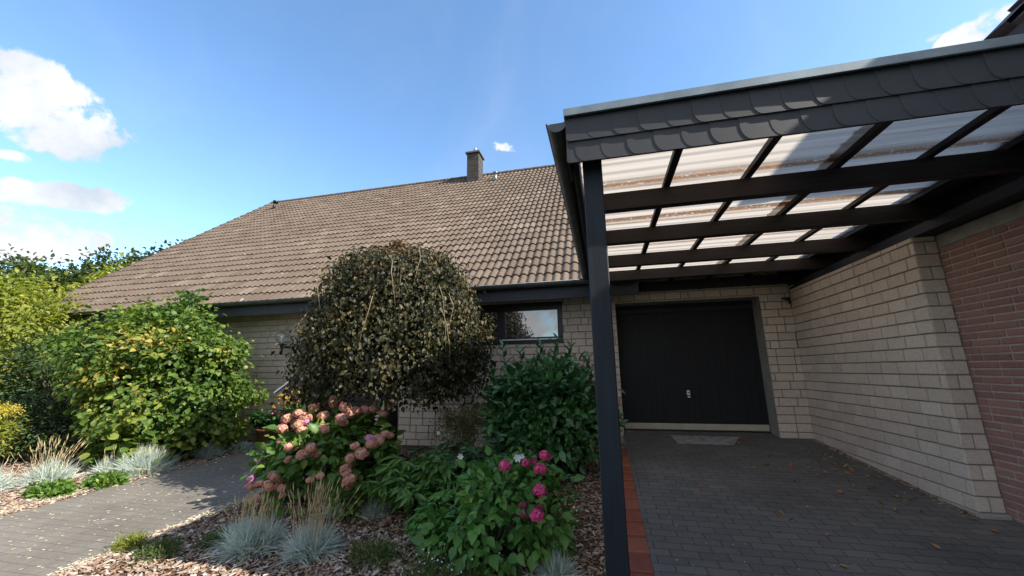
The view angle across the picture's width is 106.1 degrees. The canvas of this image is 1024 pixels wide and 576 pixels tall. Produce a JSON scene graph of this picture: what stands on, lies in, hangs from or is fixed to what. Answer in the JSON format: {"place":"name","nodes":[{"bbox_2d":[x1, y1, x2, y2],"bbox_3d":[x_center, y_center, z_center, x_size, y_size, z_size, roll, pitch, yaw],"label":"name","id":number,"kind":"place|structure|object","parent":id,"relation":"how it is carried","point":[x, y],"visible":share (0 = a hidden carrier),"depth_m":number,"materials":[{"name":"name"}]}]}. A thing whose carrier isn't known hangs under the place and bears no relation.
{"place":"outdoors","nodes":[
{"label":"outdoors","id":0,"kind":"place"},
{"bbox_2d":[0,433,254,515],"bbox_3d":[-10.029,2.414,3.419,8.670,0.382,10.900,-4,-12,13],"label":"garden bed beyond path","id":1,"kind":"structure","parent":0,"point":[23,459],"depth_m":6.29,"materials":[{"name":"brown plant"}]},
{"bbox_2d":[0,457,20,492],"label":"fescue tuft","id":2,"kind":"object","parent":1,"relation":"on","point":[5,481],"visible":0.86,"depth_m":4.99,"materials":[{"name":"plant"}]},
{"bbox_2d":[0,400,31,457],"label":"goldenrod","id":3,"kind":"object","parent":1,"relation":"on","point":[8,431],"visible":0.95,"depth_m":6.10,"materials":[{"name":"yellow plant"}]},
{"bbox_2d":[0,395,88,463],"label":"dark shrub","id":4,"kind":"object","parent":1,"relation":"on","point":[38,418],"visible":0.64,"depth_m":6.53,"materials":[{"name":"green plant"}]},
{"bbox_2d":[2,434,87,492],"bbox_3d":[-6.290,2.404,5.245,0.958,0.794,0.866,-12,-17,43],"label":"fescue tuft","id":5,"kind":"object","parent":1,"relation":"on","point":[51,472],"visible":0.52,"depth_m":5.20,"materials":[{"name":"plant"}]},
{"bbox_2d":[0,265,106,403],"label":"yellow tree","id":6,"kind":"object","parent":1,"relation":"on","point":[15,317],"visible":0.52,"depth_m":8.40,"materials":[{"name":"green plant"}]},
{"bbox_2d":[85,446,123,476],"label":"fescue tuft","id":7,"kind":"object","parent":1,"relation":"on","point":[105,466],"visible":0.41,"depth_m":5.59,"materials":[{"name":"plant"}]},
{"bbox_2d":[69,421,191,468],"bbox_3d":[-6.049,2.474,6.159,2.092,0.827,1.218,-4,-12,13],"label":"broad leaved perennial","id":8,"kind":"object","parent":1,"relation":"on","point":[125,445],"visible":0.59,"depth_m":5.91,"materials":[{"name":"green plant"}]},
{"bbox_2d":[106,443,186,478],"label":"fescue tuft","id":9,"kind":"object","parent":1,"relation":"on","point":[146,463],"visible":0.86,"depth_m":5.56,"materials":[{"name":"plant"}]},
{"bbox_2d":[31,288,276,470],"bbox_3d":[-6.450,1.453,7.047,3.958,3.110,2.703,-4,-12,13],"label":"leafy bush","id":10,"kind":"object","parent":1,"relation":"on","point":[141,352],"visible":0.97,"depth_m":6.42,"materials":[{"name":"green plant"}]},
{"bbox_2d":[187,440,226,459],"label":"fescue tuft","id":11,"kind":"object","parent":1,"relation":"on","point":[213,451],"visible":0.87,"depth_m":6.48,"materials":[{"name":"plant"}]},
{"bbox_2d":[0,448,328,575],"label":"path","id":12,"kind":"structure","parent":0,"point":[77,541],"depth_m":4.08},
{"bbox_2d":[0,460,265,575],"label":"dry petals","id":13,"kind":"object","parent":12,"relation":"on","point":[181,465],"visible":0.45,"depth_m":4.19,"materials":[{"name":"brown plant"}]},
{"bbox_2d":[273,381,288,423],"bbox_3d":[-4.000,2.226,6.684,0.314,1.303,0.102,3,-13,-16],"label":"garden stake","id":14,"kind":"object","parent":12,"relation":"on","point":[280,388],"visible":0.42,"depth_m":6.73,"materials":[{"name":"silver metal"}]},
{"bbox_2d":[274,429,295,443],"bbox_3d":[-4.262,2.857,7.369,0.380,0.315,0.360,-4,-12,13],"label":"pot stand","id":15,"kind":"object","parent":12,"relation":"on","point":[276,435],"visible":0.1,"depth_m":7.24,"materials":[{"name":"brown"}]},
{"bbox_2d":[271,387,307,428],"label":"potted plant","id":16,"kind":"object","parent":15,"relation":"on","point":[287,410],"visible":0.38,"depth_m":7.40,"materials":[{"name":"orange plant"}]},
{"bbox_2d":[0,0,1016,272],"label":"sky","id":17,"kind":"structure","parent":0,"point":[129,124],"materials":[{"name":"blue"}]},
{"bbox_2d":[624,430,1023,575],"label":"driveway","id":18,"kind":"structure","parent":0,"point":[744,501],"depth_m":3.26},
{"bbox_2d":[670,435,739,444],"bbox_3d":[2.957,2.291,5.803,1.005,0.047,0.470,-4,-12,13],"label":"doormat","id":19,"kind":"object","parent":18,"relation":"on","point":[711,440],"visible":1,"depth_m":5.79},
{"bbox_2d":[805,438,976,515],"bbox_3d":[4.120,2.069,4.465,0.122,0.203,2.628,-4,-12,13],"label":"wall foot debris","id":20,"kind":"object","parent":18,"relation":"on","point":[914,487],"depth_m":4.05,"materials":[{"name":"brown plant"}]},
{"bbox_3d":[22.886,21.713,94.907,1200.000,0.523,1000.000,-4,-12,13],"label":"ground","id":21,"kind":"structure","parent":0,"visible":0},
{"bbox_2d":[0,243,76,403],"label":"broadleaf tree","id":22,"kind":"object","parent":21,"relation":"on","point":[15,258],"visible":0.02,"depth_m":20.14,"materials":[{"name":"green plant"}]},
{"bbox_2d":[18,477,86,499],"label":"ground plant","id":23,"kind":"object","parent":21,"relation":"on","point":[57,486],"visible":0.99,"depth_m":4.71,"materials":[{"name":"green plant"}]},
{"bbox_2d":[0,250,115,402],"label":"broadleaf tree","id":24,"kind":"object","parent":21,"relation":"on","point":[69,277],"visible":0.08,"depth_m":18.10,"materials":[{"name":"green plant"}]},
{"bbox_2d":[0,317,129,452],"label":"dark hedge","id":25,"kind":"object","parent":21,"relation":"on","point":[29,391],"visible":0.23,"depth_m":7.37,"materials":[{"name":"green plant"}]},
{"bbox_2d":[13,252,144,385],"bbox_3d":[-17.162,1.989,16.845,5.995,6.950,5.288,-12,-17,43],"label":"broadleaf tree","id":26,"kind":"object","parent":21,"relation":"on","point":[104,271],"depth_m":16.43,"materials":[{"name":"green plant"}]},
{"bbox_2d":[49,244,146,285],"bbox_3d":[-21.549,1.947,20.886,6.426,8.505,5.879,0,-12,-2],"label":"broadleaf tree","id":27,"kind":"object","parent":21,"relation":"on","point":[102,259],"visible":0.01,"depth_m":20.33,"materials":[{"name":"green plant"}]},
{"bbox_2d":[78,469,131,490],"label":"ground plant","id":28,"kind":"object","parent":21,"relation":"on","point":[101,480],"visible":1,"depth_m":5.03,"materials":[{"name":"green plant"}]},
{"bbox_2d":[85,239,178,281],"bbox_3d":[-19.505,1.677,21.058,6.877,9.047,5.789,2,-12,-12],"label":"broadleaf tree","id":29,"kind":"object","parent":21,"relation":"on","point":[133,257],"visible":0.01,"depth_m":20.27,"materials":[{"name":"green plant"}]},
{"bbox_2d":[160,239,186,246],"bbox_3d":[-18.413,1.489,21.872,8.095,9.726,6.332,-4,-12,13],"label":"broadleaf tree","id":30,"kind":"object","parent":21,"relation":"on","point":[161,245],"depth_m":21.38,"materials":[{"name":"green plant"}]},
{"bbox_2d":[226,439,253,452],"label":"fescue tuft","id":31,"kind":"object","parent":21,"relation":"on","point":[246,447],"visible":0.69,"depth_m":6.85,"materials":[{"name":"plant"}]},
{"bbox_2d":[245,440,273,445],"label":"stone slab","id":32,"kind":"structure","parent":21,"relation":"on","point":[250,442],"depth_m":7.45,"materials":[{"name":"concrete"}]},
{"bbox_2d":[246,410,280,442],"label":"potted plant","id":33,"kind":"object","parent":32,"relation":"on","point":[259,420],"visible":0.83,"depth_m":7.50,"materials":[{"name":"green plant"}]},
{"bbox_2d":[0,443,605,575],"bbox_3d":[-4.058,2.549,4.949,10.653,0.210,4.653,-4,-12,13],"label":"bark chips","id":34,"kind":"object","parent":21,"relation":"on","point":[220,569],"visible":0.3,"depth_m":3.37,"materials":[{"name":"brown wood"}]},
{"bbox_2d":[105,525,152,554],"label":"ground plant","id":35,"kind":"object","parent":34,"relation":"on","point":[125,542],"visible":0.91,"depth_m":3.31,"materials":[{"name":"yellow plant"}]},
{"bbox_2d":[122,531,187,566],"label":"ground plant","id":36,"kind":"object","parent":34,"relation":"on","point":[151,549],"visible":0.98,"depth_m":3.15,"materials":[{"name":"green plant"}]},
{"bbox_2d":[192,522,242,552],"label":"ground plant","id":37,"kind":"object","parent":34,"relation":"on","point":[211,536],"visible":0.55,"depth_m":3.31,"materials":[{"name":"green plant"}]},
{"bbox_2d":[203,488,272,550],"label":"fescue tuft","id":38,"kind":"object","parent":34,"relation":"on","point":[235,524],"visible":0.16,"depth_m":3.39,"materials":[{"name":"plant"}]},
{"bbox_2d":[191,485,294,573],"bbox_3d":[-2.175,2.034,3.281,0.761,0.620,0.792,-7,-14,28],"label":"fescue tuft","id":39,"kind":"object","parent":34,"relation":"on","point":[258,536],"visible":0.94,"depth_m":3.19,"materials":[{"name":"plant"}]},
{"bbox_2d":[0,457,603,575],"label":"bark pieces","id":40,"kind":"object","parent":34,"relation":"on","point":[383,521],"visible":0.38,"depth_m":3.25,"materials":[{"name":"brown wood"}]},
{"bbox_2d":[264,472,360,569],"bbox_3d":[-1.626,1.935,3.232,0.724,0.751,0.699,-1,-12,0],"label":"fescue tuft","id":41,"kind":"object","parent":34,"relation":"on","point":[309,543],"visible":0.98,"depth_m":3.13,"materials":[{"name":"plant"}]},
{"bbox_2d":[239,395,408,519],"bbox_3d":[-2.089,1.868,4.456,1.766,1.219,1.816,-4,-12,13],"label":"pink hydrangea","id":42,"kind":"object","parent":34,"relation":"on","point":[347,440],"visible":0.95,"depth_m":4.14,"materials":[{"name":"green plant"}]},
{"bbox_2d":[319,502,344,521],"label":"fescue tuft","id":43,"kind":"object","parent":34,"relation":"on","point":[330,515],"visible":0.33,"depth_m":3.89,"materials":[{"name":"plant"}]},
{"bbox_2d":[326,481,366,522],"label":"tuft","id":44,"kind":"object","parent":34,"relation":"on","point":[348,510],"visible":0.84,"depth_m":3.80,"materials":[{"name":"green plant"}]},
{"bbox_2d":[344,530,406,575],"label":"ground plant","id":45,"kind":"object","parent":34,"relation":"on","point":[385,551],"visible":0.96,"depth_m":2.97,"materials":[{"name":"green plant"}]},
{"bbox_2d":[357,496,394,523],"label":"fescue tuft","id":46,"kind":"object","parent":34,"relation":"on","point":[374,511],"visible":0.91,"depth_m":3.85,"materials":[{"name":"plant"}]},
{"bbox_2d":[269,239,500,465],"bbox_3d":[-1.604,0.936,5.582,2.917,3.404,2.946,-4,-12,13],"label":"weeping tree","id":47,"kind":"object","parent":34,"relation":"on","point":[386,281],"visible":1,"depth_m":4.84,"materials":[{"name":"green plant"}]},
{"bbox_2d":[349,451,475,516],"bbox_3d":[-0.920,2.012,3.982,1.289,0.605,1.119,-4,-12,13],"label":"peony","id":48,"kind":"object","parent":34,"relation":"on","point":[401,489],"visible":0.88,"depth_m":3.80,"materials":[{"name":"green plant"}]},
{"bbox_2d":[401,498,480,553],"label":"narrow leaved plant","id":49,"kind":"object","parent":34,"relation":"on","point":[413,523],"visible":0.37,"depth_m":3.12,"materials":[{"name":"green plant"}]},
{"bbox_2d":[395,543,499,575],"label":"ground plant","id":50,"kind":"object","parent":34,"relation":"on","point":[431,565],"visible":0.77,"depth_m":2.69,"materials":[{"name":"green plant"}]},
{"bbox_2d":[425,395,500,456],"bbox_3d":[-0.637,1.988,5.401,1.144,1.133,0.745,-4,-12,13],"label":"seedy perennial","id":51,"kind":"object","parent":34,"relation":"on","point":[463,430],"visible":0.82,"depth_m":5.36,"materials":[{"name":"plant"}]},
{"bbox_2d":[407,427,551,499],"bbox_3d":[-0.253,1.976,4.274,2.163,0.734,1.435,-12,-16,41],"label":"anemone","id":52,"kind":"object","parent":34,"relation":"on","point":[472,456],"visible":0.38,"depth_m":4.33,"materials":[{"name":"green plant"}]},
{"bbox_2d":[410,445,584,575],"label":"magenta hydrangea","id":53,"kind":"object","parent":34,"relation":"on","point":[532,506],"visible":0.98,"depth_m":2.91,"materials":[{"name":"green plant"}]},
{"bbox_2d":[464,333,630,482],"bbox_3d":[0.482,1.621,5.345,2.176,1.992,1.848,-4,-12,13],"label":"laurel shrub","id":54,"kind":"object","parent":34,"relation":"on","point":[546,407],"visible":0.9,"depth_m":4.99,"materials":[{"name":"green plant"}]},
{"bbox_2d":[522,544,586,575],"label":"fescue tuft","id":55,"kind":"object","parent":34,"relation":"on","point":[559,565],"visible":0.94,"depth_m":2.71,"materials":[{"name":"plant"}]},
{"bbox_2d":[27,147,813,450],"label":"house","id":56,"kind":"structure","parent":21,"relation":"on","point":[726,359],"depth_m":7.69,"materials":[{"name":"tile"}]},
{"bbox_2d":[275,331,297,354],"bbox_3d":[-4.713,1.147,8.036,0.269,0.485,0.425,-12,-16,41],"label":"wall lamp","id":57,"kind":"object","parent":56,"relation":"attached to","point":[282,344],"visible":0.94,"depth_m":7.97,"materials":[{"name":"metal"}]},
{"bbox_2d":[301,310,378,431],"bbox_3d":[-3.447,1.742,7.875,1.700,2.560,0.233,-4,-12,13],"label":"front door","id":58,"kind":"structure","parent":56,"relation":"in","point":[359,402],"depth_m":7.75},
{"bbox_2d":[472,301,564,344],"bbox_3d":[-0.165,0.681,7.216,2.270,0.755,0.115,-4,-12,13],"label":"window","id":59,"kind":"structure","parent":56,"relation":"in","point":[520,323],"depth_m":7.13,"materials":[{"name":"clear glass"}]},
{"bbox_2d":[615,300,770,432],"bbox_3d":[3.014,1.340,6.623,2.380,2.400,0.085,-4,-12,13],"label":"garage door","id":60,"kind":"structure","parent":56,"relation":"in","point":[685,367],"depth_m":6.60,"materials":[{"name":"black metal"}]},
{"bbox_2d":[781,285,793,303],"bbox_3d":[4.407,0.103,6.145,0.214,0.302,0.101,-6,-13,24],"label":"motion sensor","id":61,"kind":"object","parent":56,"relation":"attached to","point":[788,299],"visible":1,"depth_m":6.12,"materials":[{"name":"black paint"}]},
{"bbox_2d":[622,450,654,575],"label":"kerb","id":62,"kind":"structure","parent":21,"relation":"on","point":[640,562],"depth_m":3.12,"materials":[{"name":"red brick"}]},
{"bbox_2d":[546,34,1023,575],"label":"carport","id":63,"kind":"object","parent":21,"relation":"on","point":[798,178],"visible":1,"depth_m":2.73,"materials":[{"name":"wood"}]},
{"bbox_2d":[789,236,1012,520],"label":"garden wall","id":64,"kind":"structure","parent":21,"relation":"on","point":[890,390],"depth_m":3.99,"materials":[{"name":"brick"}]},
{"bbox_2d":[935,0,1023,524],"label":"neighbour house","id":65,"kind":"structure","parent":21,"relation":"on","point":[982,260],"depth_m":3.17,"materials":[{"name":"brick"}]}
]}

